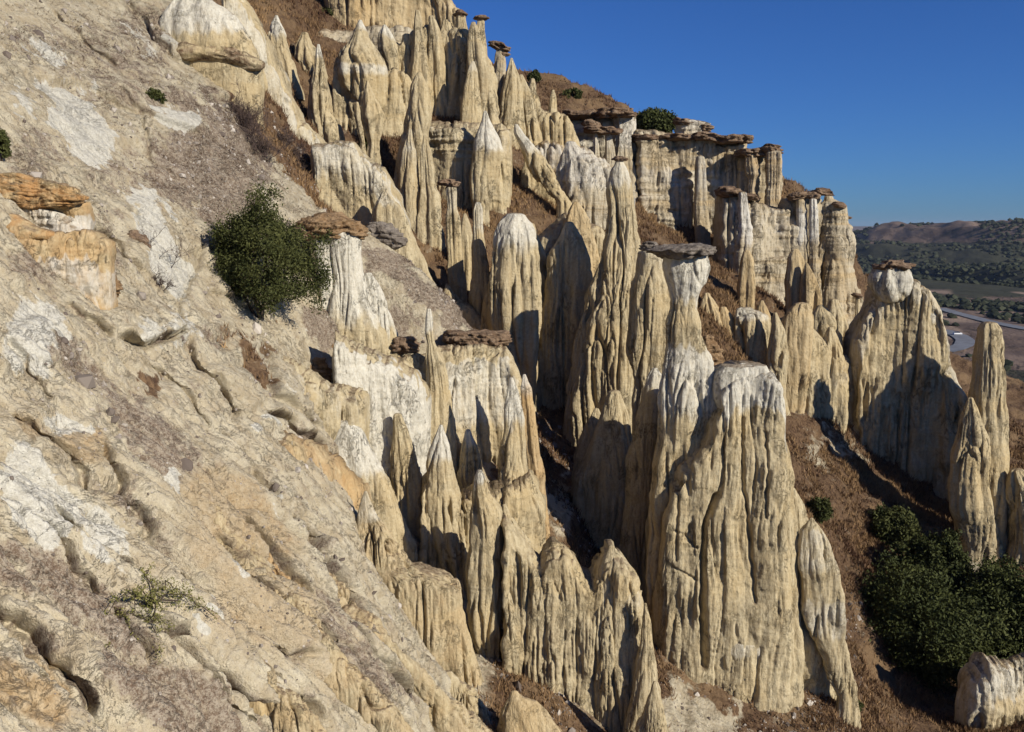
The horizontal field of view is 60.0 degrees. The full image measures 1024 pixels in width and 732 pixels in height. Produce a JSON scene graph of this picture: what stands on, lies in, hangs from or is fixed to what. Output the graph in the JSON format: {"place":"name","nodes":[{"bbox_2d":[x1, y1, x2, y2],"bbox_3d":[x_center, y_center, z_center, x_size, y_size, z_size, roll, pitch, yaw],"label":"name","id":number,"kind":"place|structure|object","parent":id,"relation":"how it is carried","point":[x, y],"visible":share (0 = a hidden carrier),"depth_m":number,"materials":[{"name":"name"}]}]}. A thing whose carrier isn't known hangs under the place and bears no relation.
{"place":"outdoors","nodes":[
{"label":"outdoors","id":0,"kind":"place"},
{"bbox_2d":[0,0,1023,731],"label":"hillside","id":1,"kind":"structure","parent":0,"point":[54,494],"depth_m":21.12,"materials":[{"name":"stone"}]},
{"bbox_2d":[0,128,11,160],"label":"green bush","id":2,"kind":"object","parent":1,"relation":"on","point":[5,149],"visible":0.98,"depth_m":21.66,"materials":[{"name":"green plant"}]},
{"bbox_2d":[0,172,117,310],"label":"orange outcrop","id":3,"kind":"object","parent":1,"relation":"on","point":[60,236],"visible":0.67,"depth_m":20.27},
{"bbox_2d":[103,562,217,664],"bbox_3d":[-5.253,3.640,12.829,1.456,1.032,2.436,0,9,0],"label":"creeping shrub","id":4,"kind":"object","parent":1,"relation":"on","point":[150,600],"visible":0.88,"depth_m":13.13,"materials":[{"name":"green plant"}]},
{"bbox_2d":[159,0,264,127],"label":"overhang rock","id":5,"kind":"object","parent":1,"relation":"on","point":[212,38],"visible":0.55,"depth_m":41.76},
{"bbox_2d":[209,501,257,569],"bbox_3d":[-5.906,3.094,17.613,2.178,1.545,0.616,7,11,39],"label":"rock buttress","id":6,"kind":"object","parent":1,"relation":"on","point":[243,557],"visible":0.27,"depth_m":17.38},
{"bbox_2d":[224,80,271,131],"bbox_3d":[-12.437,-11.899,40.629,2.869,2.746,2.199,-2,9,-11],"label":"bare shrub","id":7,"kind":"object","parent":1,"relation":"on","point":[247,109],"visible":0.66,"depth_m":40.50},
{"bbox_2d":[0,0,500,731],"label":"dry weeds","id":8,"kind":"object","parent":1,"relation":"on","point":[56,574],"visible":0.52,"depth_m":31.29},
{"bbox_2d":[231,103,287,162],"bbox_3d":[-11.405,-10.380,39.433,2.490,2.742,2.252,8,12,40],"label":"bare shrub","id":9,"kind":"object","parent":1,"relation":"on","point":[265,143],"visible":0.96,"depth_m":39.36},
{"bbox_2d":[212,610,326,731],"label":"rock buttress","id":10,"kind":"object","parent":1,"relation":"on","point":[291,712],"visible":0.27,"depth_m":14.04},
{"bbox_2d":[204,177,338,319],"bbox_3d":[-8.585,-3.716,29.451,5.505,4.901,5.109,3,9,16],"label":"bush","id":11,"kind":"object","parent":1,"relation":"on","point":[246,238],"visible":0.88,"depth_m":28.31,"materials":[{"name":"green plant"}]},
{"bbox_2d":[221,0,326,144],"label":"rock rib","id":12,"kind":"object","parent":1,"relation":"on","point":[277,83],"visible":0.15,"depth_m":46.11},
{"bbox_2d":[268,15,304,100],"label":"rock pinnacle","id":13,"kind":"object","parent":1,"relation":"on","point":[277,35],"visible":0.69,"depth_m":59.07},
{"bbox_2d":[273,123,308,165],"bbox_3d":[-10.794,-10.697,43.053,1.699,2.218,2.081,-7,12,-40],"label":"bare shrub","id":14,"kind":"object","parent":1,"relation":"on","point":[288,139],"visible":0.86,"depth_m":42.82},
{"bbox_2d":[294,32,327,79],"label":"rock pinnacle","id":15,"kind":"object","parent":1,"relation":"on","point":[305,50],"visible":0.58,"depth_m":64.70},
{"bbox_2d":[310,357,332,382],"bbox_3d":[-7.173,0.221,32.312,1.296,1.084,1.023,-3,9,-17],"label":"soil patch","id":16,"kind":"object","parent":1,"relation":"on","point":[321,368],"visible":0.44,"depth_m":32.05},
{"bbox_2d":[278,430,370,509],"bbox_3d":[-5.868,4.801,26.398,2.740,6.847,6.412,6,11,36],"label":"rock buttress","id":17,"kind":"object","parent":1,"relation":"on","point":[350,482],"visible":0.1,"depth_m":26.21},
{"bbox_2d":[307,44,344,142],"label":"rock pinnacle","id":18,"kind":"object","parent":1,"relation":"on","point":[321,115],"visible":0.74,"depth_m":57.46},
{"bbox_2d":[250,545,413,731],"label":"rock buttress","id":19,"kind":"object","parent":1,"relation":"on","point":[352,686],"visible":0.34,"depth_m":16.67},
{"bbox_2d":[293,211,400,356],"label":"capped white block","id":20,"kind":"structure","parent":1,"relation":"on","point":[357,306],"depth_m":34.37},
{"bbox_2d":[310,140,410,226],"bbox_3d":[-7.607,-6.655,45.528,5.117,9.595,4.042,0,9,0],"label":"rock rib","id":21,"kind":"object","parent":1,"relation":"on","point":[353,179],"visible":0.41,"depth_m":43.76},
{"bbox_2d":[354,102,366,154],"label":"rock pinnacle","id":22,"kind":"object","parent":1,"relation":"on","point":[358,121],"visible":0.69,"depth_m":56.95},
{"bbox_2d":[333,20,388,119],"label":"rock pinnacle","id":23,"kind":"object","parent":1,"relation":"on","point":[359,62],"visible":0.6,"depth_m":60.63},
{"bbox_2d":[318,25,412,49],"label":"shaded strata","id":24,"kind":"object","parent":1,"relation":"on","point":[397,31],"visible":0.18,"depth_m":71.30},
{"bbox_2d":[332,67,411,137],"bbox_3d":[-9.717,-17.122,62.862,6.028,9.098,3.800,0,9,0],"label":"rock curtain","id":25,"kind":"object","parent":1,"relation":"on","point":[394,109],"visible":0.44,"depth_m":61.62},
{"bbox_2d":[360,80,385,165],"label":"rock pinnacle","id":26,"kind":"object","parent":1,"relation":"on","point":[373,117],"visible":0.72,"depth_m":56.89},
{"bbox_2d":[366,221,407,249],"bbox_3d":[-5.450,-5.632,38.369,1.876,1.254,1.260,0,9,0],"label":"boulder","id":27,"kind":"object","parent":1,"relation":"on","point":[390,235],"visible":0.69,"depth_m":37.93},
{"bbox_2d":[378,24,398,69],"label":"rock pinnacle","id":28,"kind":"object","parent":1,"relation":"on","point":[387,47],"visible":0.6,"depth_m":63.83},
{"bbox_2d":[324,0,458,28],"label":"cliff","id":29,"kind":"structure","parent":1,"relation":"on","point":[390,13],"depth_m":74.08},
{"bbox_2d":[371,190,434,282],"bbox_3d":[-4.700,-3.889,43.425,4.270,9.301,1.566,0,9,0],"label":"rock rib","id":30,"kind":"object","parent":1,"relation":"on","point":[387,208],"visible":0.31,"depth_m":42.55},
{"bbox_2d":[283,329,535,561],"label":"fluted cliff","id":31,"kind":"structure","parent":1,"relation":"on","point":[372,409],"depth_m":32.14,"materials":[{"name":"stone"}]},
{"bbox_2d":[399,129,419,232],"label":"rock pinnacle","id":32,"kind":"object","parent":1,"relation":"on","point":[409,186],"visible":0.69,"depth_m":56.05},
{"bbox_2d":[329,572,490,731],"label":"rock buttress","id":33,"kind":"object","parent":1,"relation":"on","point":[447,713],"visible":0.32,"depth_m":20.87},
{"bbox_2d":[393,72,431,189],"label":"rock pinnacle","id":34,"kind":"object","parent":1,"relation":"on","point":[418,118],"visible":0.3,"depth_m":57.08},
{"bbox_2d":[356,491,483,687],"bbox_3d":[-2.164,8.096,26.544,5.184,9.011,1.692,0,9,0],"label":"rock buttress","id":35,"kind":"object","parent":1,"relation":"on","point":[429,598],"visible":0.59,"depth_m":25.86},
{"bbox_2d":[407,10,432,97],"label":"rock pinnacle","id":36,"kind":"object","parent":1,"relation":"on","point":[419,60],"visible":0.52,"depth_m":63.83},
{"bbox_2d":[416,135,445,249],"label":"rock pinnacle","id":37,"kind":"object","parent":1,"relation":"on","point":[430,230],"visible":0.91,"depth_m":56.09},
{"bbox_2d":[428,15,448,117],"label":"rock pinnacle","id":38,"kind":"object","parent":1,"relation":"on","point":[437,65],"visible":0.79,"depth_m":64.61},
{"bbox_2d":[425,308,457,478],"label":"rock pinnacle","id":39,"kind":"object","parent":1,"relation":"on","point":[437,381],"visible":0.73,"depth_m":34.42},
{"bbox_2d":[426,424,467,601],"bbox_3d":[-2.231,5.475,31.762,1.704,6.928,1.265,0,9,0],"label":"rock pinnacle","id":40,"kind":"object","parent":1,"relation":"on","point":[444,505],"visible":0.76,"depth_m":31.25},
{"bbox_2d":[440,19,454,94],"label":"rock pinnacle","id":41,"kind":"object","parent":1,"relation":"on","point":[446,25],"visible":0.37,"depth_m":64.90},
{"bbox_2d":[396,24,499,118],"bbox_3d":[-5.038,-20.942,66.134,8.250,8.532,3.920,0,9,0],"label":"rock curtain","id":42,"kind":"object","parent":1,"relation":"on","point":[458,37],"visible":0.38,"depth_m":64.74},
{"bbox_2d":[437,179,466,302],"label":"capped pinnacle","id":43,"kind":"object","parent":1,"relation":"on","point":[457,282],"visible":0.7,"depth_m":52.20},
{"bbox_2d":[447,9,467,113],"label":"capped pinnacle","id":44,"kind":"object","parent":1,"relation":"on","point":[460,15],"visible":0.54,"depth_m":64.83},
{"bbox_2d":[461,213,471,290],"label":"rock pinnacle","id":45,"kind":"object","parent":1,"relation":"on","point":[466,231],"visible":0.52,"depth_m":55.19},
{"bbox_2d":[446,670,490,724],"bbox_3d":[-1.275,9.730,24.403,2.458,2.869,1.276,0,9,0],"label":"rock buttress","id":46,"kind":"object","parent":1,"relation":"on","point":[467,695],"visible":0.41,"depth_m":24.11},
{"bbox_2d":[457,429,482,488],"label":"rock pinnacle","id":47,"kind":"object","parent":1,"relation":"on","point":[470,463],"visible":0.43,"depth_m":34.37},
{"bbox_2d":[429,120,512,214],"bbox_3d":[-3.416,-13.402,62.449,6.978,7.599,6.067,0,9,0],"label":"rock band","id":48,"kind":"object","parent":1,"relation":"on","point":[451,146],"visible":0.47,"depth_m":60.10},
{"bbox_2d":[460,61,481,122],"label":"rock pinnacle","id":49,"kind":"object","parent":1,"relation":"on","point":[471,111],"visible":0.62,"depth_m":62.75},
{"bbox_2d":[468,202,489,313],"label":"rock pinnacle","id":50,"kind":"object","parent":1,"relation":"on","point":[480,274],"visible":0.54,"depth_m":49.79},
{"bbox_2d":[418,469,545,600],"bbox_3d":[-1.062,6.487,32.891,5.547,6.238,3.088,-3,9,-17],"label":"rock curtain","id":51,"kind":"object","parent":1,"relation":"on","point":[523,498],"visible":0.34,"depth_m":31.96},
{"bbox_2d":[473,15,490,70],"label":"capped pinnacle","id":52,"kind":"object","parent":1,"relation":"on","point":[481,19],"visible":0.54,"depth_m":63.38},
{"bbox_2d":[467,22,499,124],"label":"rock pinnacle","id":53,"kind":"object","parent":1,"relation":"on","point":[476,53],"visible":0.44,"depth_m":63.20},
{"bbox_2d":[465,469,502,660],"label":"rock pinnacle","id":54,"kind":"object","parent":1,"relation":"on","point":[484,572],"visible":0.97,"depth_m":28.55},
{"bbox_2d":[469,111,503,226],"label":"rock pinnacle","id":55,"kind":"object","parent":1,"relation":"on","point":[488,154],"visible":0.88,"depth_m":58.43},
{"bbox_2d":[488,40,510,102],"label":"capped pinnacle","id":56,"kind":"object","parent":1,"relation":"on","point":[502,49],"visible":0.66,"depth_m":70.81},
{"bbox_2d":[498,58,525,148],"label":"rock pinnacle","id":57,"kind":"object","parent":1,"relation":"on","point":[511,108],"visible":0.66,"depth_m":67.92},
{"bbox_2d":[443,222,580,411],"bbox_3d":[0.551,-1.489,50.976,9.403,13.354,4.881,-4,10,-21],"label":"rock curtain","id":58,"kind":"object","parent":1,"relation":"on","point":[473,318],"visible":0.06,"depth_m":49.68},
{"bbox_2d":[498,377,527,480],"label":"rock pinnacle","id":59,"kind":"object","parent":1,"relation":"on","point":[512,462],"visible":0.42,"depth_m":32.52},
{"bbox_2d":[487,213,541,407],"bbox_3d":[0.123,-2.671,48.196,3.020,11.152,2.262,0,9,0],"label":"rock pinnacle","id":60,"kind":"object","parent":1,"relation":"on","point":[514,308],"visible":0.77,"depth_m":47.15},
{"bbox_2d":[497,690,562,731],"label":"rock buttress","id":61,"kind":"object","parent":1,"relation":"on","point":[520,713],"visible":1,"depth_m":23.28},
{"bbox_2d":[519,74,541,146],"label":"rock pinnacle","id":62,"kind":"object","parent":1,"relation":"on","point":[533,134],"visible":0.51,"depth_m":68.79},
{"bbox_2d":[520,374,549,539],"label":"rock pinnacle","id":63,"kind":"object","parent":1,"relation":"on","point":[534,462],"visible":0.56,"depth_m":34.03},
{"bbox_2d":[520,160,555,205],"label":"rock pinnacle","id":64,"kind":"object","parent":1,"relation":"on","point":[528,179],"visible":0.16,"depth_m":64.28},
{"bbox_2d":[514,124,571,217],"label":"rock pinnacle","id":65,"kind":"object","parent":1,"relation":"on","point":[540,169],"visible":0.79,"depth_m":62.22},
{"bbox_2d":[541,541,573,607],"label":"rock pinnacle","id":66,"kind":"object","parent":1,"relation":"on","point":[558,545],"visible":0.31,"depth_m":28.52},
{"bbox_2d":[537,112,580,146],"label":"rock band","id":67,"kind":"object","parent":1,"relation":"on","point":[558,127],"visible":0.3,"depth_m":69.55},
{"bbox_2d":[538,221,592,409],"bbox_3d":[2.822,-1.991,50.094,3.422,12.192,2.044,0,9,0],"label":"rock pinnacle","id":68,"kind":"object","parent":1,"relation":"on","point":[569,278],"visible":0.66,"depth_m":49.24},
{"bbox_2d":[538,213,604,259],"bbox_3d":[5.417,-2.346,58.233,10.325,15.255,5.700,0,9,0],"label":"rock curtain","id":69,"kind":"object","parent":1,"relation":"on","point":[549,235],"visible":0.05,"depth_m":55.94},
{"bbox_2d":[500,514,643,731],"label":"rock buttress","id":70,"kind":"object","parent":1,"relation":"on","point":[549,637],"visible":0.86,"depth_m":28.20,"materials":[{"name":"stone"}]},
{"bbox_2d":[555,141,607,229],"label":"rock pinnacle","id":71,"kind":"object","parent":1,"relation":"on","point":[580,177],"visible":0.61,"depth_m":63.89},
{"bbox_2d":[563,202,599,276],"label":"rock pinnacle","id":72,"kind":"object","parent":1,"relation":"on","point":[577,216],"visible":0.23,"depth_m":54.88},
{"bbox_2d":[563,255,603,436],"bbox_3d":[4.005,-0.611,47.672,2.674,10.634,1.374,0,9,0],"label":"rock pinnacle","id":73,"kind":"object","parent":1,"relation":"on","point":[591,295],"visible":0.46,"depth_m":47.24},
{"bbox_2d":[536,140,634,204],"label":"rock curtain","id":74,"kind":"object","parent":1,"relation":"on","point":[551,152],"visible":0.06,"depth_m":68.66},
{"bbox_2d":[571,408,600,497],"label":"rock pinnacle","id":75,"kind":"object","parent":1,"relation":"on","point":[585,438],"visible":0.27,"depth_m":42.73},
{"bbox_2d":[562,107,638,201],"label":"back cliff","id":76,"kind":"structure","parent":1,"relation":"on","point":[606,133],"depth_m":84.09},
{"bbox_2d":[572,390,631,548],"bbox_3d":[4.477,5.539,41.848,3.757,8.950,3.026,0,9,0],"label":"rock pinnacle","id":77,"kind":"object","parent":1,"relation":"on","point":[599,478],"visible":0.59,"depth_m":40.92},
{"bbox_2d":[566,156,640,446],"bbox_3d":[5.362,-2.547,47.685,5.571,17.110,3.996,0,9,0],"label":"capped pinnacle","id":78,"kind":"object","parent":1,"relation":"on","point":[604,368],"visible":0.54,"depth_m":46.44,"materials":[{"name":"stone"}]},
{"bbox_2d":[212,0,1023,731],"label":"dry grass","id":79,"kind":"structure","parent":1,"relation":"on","point":[932,516],"depth_m":55.53,"materials":[{"name":"plant"}]},
{"bbox_2d":[593,545,643,731],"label":"rock pinnacle","id":80,"kind":"object","parent":1,"relation":"on","point":[606,625],"visible":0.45,"depth_m":27.94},
{"bbox_2d":[618,367,661,589],"bbox_3d":[5.837,5.119,39.279,2.425,10.235,2.131,0,9,0],"label":"rock pinnacle","id":81,"kind":"object","parent":1,"relation":"on","point":[638,465],"visible":0.67,"depth_m":38.81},
{"bbox_2d":[623,603,669,731],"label":"rock pinnacle","id":82,"kind":"object","parent":1,"relation":"on","point":[645,674],"visible":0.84,"depth_m":27.36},
{"bbox_2d":[626,251,669,437],"bbox_3d":[6.895,1.040,43.218,2.822,13.334,2.080,0,9,0],"label":"rock pinnacle","id":83,"kind":"object","parent":1,"relation":"on","point":[649,303],"visible":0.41,"depth_m":42.02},
{"bbox_2d":[635,681,666,731],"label":"rock pinnacle","id":84,"kind":"object","parent":1,"relation":"on","point":[649,719],"visible":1,"depth_m":25.90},
{"bbox_2d":[636,106,677,132],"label":"green bush","id":85,"kind":"object","parent":1,"relation":"on","point":[650,118],"visible":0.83,"depth_m":92.56,"materials":[{"name":"green plant"}]},
{"bbox_2d":[631,117,753,244],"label":"back cliff","id":86,"kind":"structure","parent":1,"relation":"on","point":[686,169],"depth_m":84.29,"materials":[{"name":"stone"}]},
{"bbox_2d":[700,293,722,326],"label":"rock pinnacle","id":87,"kind":"object","parent":1,"relation":"on","point":[708,302],"visible":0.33,"depth_m":60.74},
{"bbox_2d":[702,335,725,365],"bbox_3d":[10.482,2.187,45.041,2.234,7.645,1.708,0,9,0],"label":"rock buttress","id":88,"kind":"object","parent":1,"relation":"on","point":[714,349],"visible":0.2,"depth_m":44.14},
{"bbox_2d":[719,307,734,340],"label":"rock pinnacle","id":89,"kind":"object","parent":1,"relation":"on","point":[727,318],"visible":0.2,"depth_m":60.60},
{"bbox_2d":[737,250,755,308],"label":"rock pinnacle","id":90,"kind":"object","parent":1,"relation":"on","point":[746,285],"visible":0.69,"depth_m":65.44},
{"bbox_2d":[638,241,860,728],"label":"capped pillar","id":91,"kind":"structure","parent":1,"relation":"on","point":[743,595],"depth_m":33.86,"materials":[{"name":"stone"}]},
{"bbox_2d":[734,307,770,365],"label":"rock pinnacle","id":92,"kind":"object","parent":1,"relation":"on","point":[752,329],"visible":0.36,"depth_m":60.12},
{"bbox_2d":[710,186,799,305],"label":"back cliff","id":93,"kind":"structure","parent":1,"relation":"on","point":[763,233],"depth_m":76.92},
{"bbox_2d":[734,143,783,206],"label":"back cliff","id":94,"kind":"structure","parent":1,"relation":"on","point":[759,173],"depth_m":81.56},
{"bbox_2d":[767,312,790,415],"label":"rock pinnacle","id":95,"kind":"object","parent":1,"relation":"on","point":[777,357],"visible":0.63,"depth_m":59.00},
{"bbox_2d":[784,248,804,313],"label":"rock pinnacle","id":96,"kind":"object","parent":1,"relation":"on","point":[794,267],"visible":0.56,"depth_m":70.28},
{"bbox_2d":[781,302,813,413],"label":"rock pinnacle","id":97,"kind":"object","parent":1,"relation":"on","point":[797,321],"visible":0.56,"depth_m":59.89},
{"bbox_2d":[799,263,821,311],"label":"rock pinnacle","id":98,"kind":"object","parent":1,"relation":"on","point":[810,292],"visible":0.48,"depth_m":69.46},
{"bbox_2d":[771,316,854,424],"bbox_3d":[20.130,1.083,63.126,15.254,10.441,4.924,-2,9,-13],"label":"rock curtain","id":99,"kind":"object","parent":1,"relation":"on","point":[818,399],"visible":0.22,"depth_m":61.59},
{"bbox_2d":[778,187,862,340],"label":"back cliff","id":100,"kind":"structure","parent":1,"relation":"on","point":[828,251],"depth_m":78.15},
{"bbox_2d":[805,496,835,523],"bbox_3d":[17.867,8.405,51.451,1.557,1.701,1.789,-8,12,-41],"label":"green bush","id":101,"kind":"object","parent":1,"relation":"on","point":[821,509],"visible":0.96,"depth_m":50.97,"materials":[{"name":"green plant"}]},
{"bbox_2d":[812,305,842,348],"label":"rock pinnacle","id":102,"kind":"object","parent":1,"relation":"on","point":[824,319],"visible":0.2,"depth_m":63.68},
{"bbox_2d":[823,327,847,434],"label":"rock pinnacle","id":103,"kind":"object","parent":1,"relation":"on","point":[839,398],"visible":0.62,"depth_m":61.98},
{"bbox_2d":[868,502,922,547],"bbox_3d":[23.841,9.929,55.346,3.599,2.569,3.661,0,9,0],"label":"green bush","id":104,"kind":"object","parent":1,"relation":"on","point":[895,524],"visible":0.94,"depth_m":54.55,"materials":[{"name":"green plant"}]},
{"bbox_2d":[843,260,966,500],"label":"shaded massif","id":105,"kind":"structure","parent":1,"relation":"on","point":[910,399],"depth_m":62.36,"materials":[{"name":"stone"}]},
{"bbox_2d":[889,526,975,596],"bbox_3d":[24.411,12.079,51.408,4.734,5.383,4.602,-2,9,-13],"label":"oak tree","id":106,"kind":"object","parent":1,"relation":"on","point":[941,553],"visible":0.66,"depth_m":50.80,"materials":[{"name":"green plant"}]},
{"bbox_2d":[856,547,1017,699],"bbox_3d":[21.258,13.615,46.916,8.657,7.686,8.999,0,9,0],"label":"oak tree","id":107,"kind":"object","parent":1,"relation":"on","point":[931,606],"visible":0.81,"depth_m":45.19,"materials":[{"name":"green plant"}]},
{"bbox_2d":[918,624,998,680],"bbox_3d":[23.307,14.969,46.368,3.642,3.565,3.465,-6,11,-36],"label":"oak tree","id":108,"kind":"object","parent":1,"relation":"on","point":[985,651],"visible":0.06,"depth_m":45.51,"materials":[{"name":"green plant"}]},
{"bbox_2d":[947,321,1009,561],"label":"twin spire","id":109,"kind":"structure","parent":1,"relation":"on","point":[979,465],"depth_m":54.30,"materials":[{"name":"stone"}]},
{"bbox_2d":[942,547,1023,658],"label":"oak tree","id":110,"kind":"object","parent":1,"relation":"on","point":[1000,582],"visible":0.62,"depth_m":47.53,"materials":[{"name":"green plant"}]},
{"bbox_2d":[954,652,1023,731],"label":"rock buttress","id":111,"kind":"object","parent":1,"relation":"on","point":[990,694],"visible":0.94,"depth_m":40.31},
{"bbox_2d":[1005,468,1023,568],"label":"rock pinnacle","id":112,"kind":"object","parent":1,"relation":"on","point":[1014,489],"visible":0.88,"depth_m":54.17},
{"bbox_2d":[452,0,1023,225],"label":"sky","id":113,"kind":"structure","parent":0,"point":[908,111],"materials":[{"name":"blue"}]},
{"bbox_2d":[852,220,1023,381],"bbox_3d":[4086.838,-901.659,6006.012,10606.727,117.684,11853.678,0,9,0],"label":"distant hills","id":114,"kind":"structure","parent":0,"point":[964,233],"depth_m":1430.31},
{"bbox_2d":[853,217,1023,370],"bbox_3d":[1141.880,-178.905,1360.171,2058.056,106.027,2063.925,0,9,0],"label":"distant woods","id":115,"kind":"object","parent":114,"relation":"on","point":[993,308],"visible":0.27,"depth_m":1030.06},
{"bbox_2d":[946,330,974,351],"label":"pond","id":116,"kind":"structure","parent":0,"point":[963,341],"depth_m":454.05,"materials":[{"name":"liquid"}]},
{"bbox_2d":[940,308,1023,328],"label":"road","id":117,"kind":"structure","parent":0,"point":[975,317],"depth_m":579.70,"materials":[{"name":"asphalt"}]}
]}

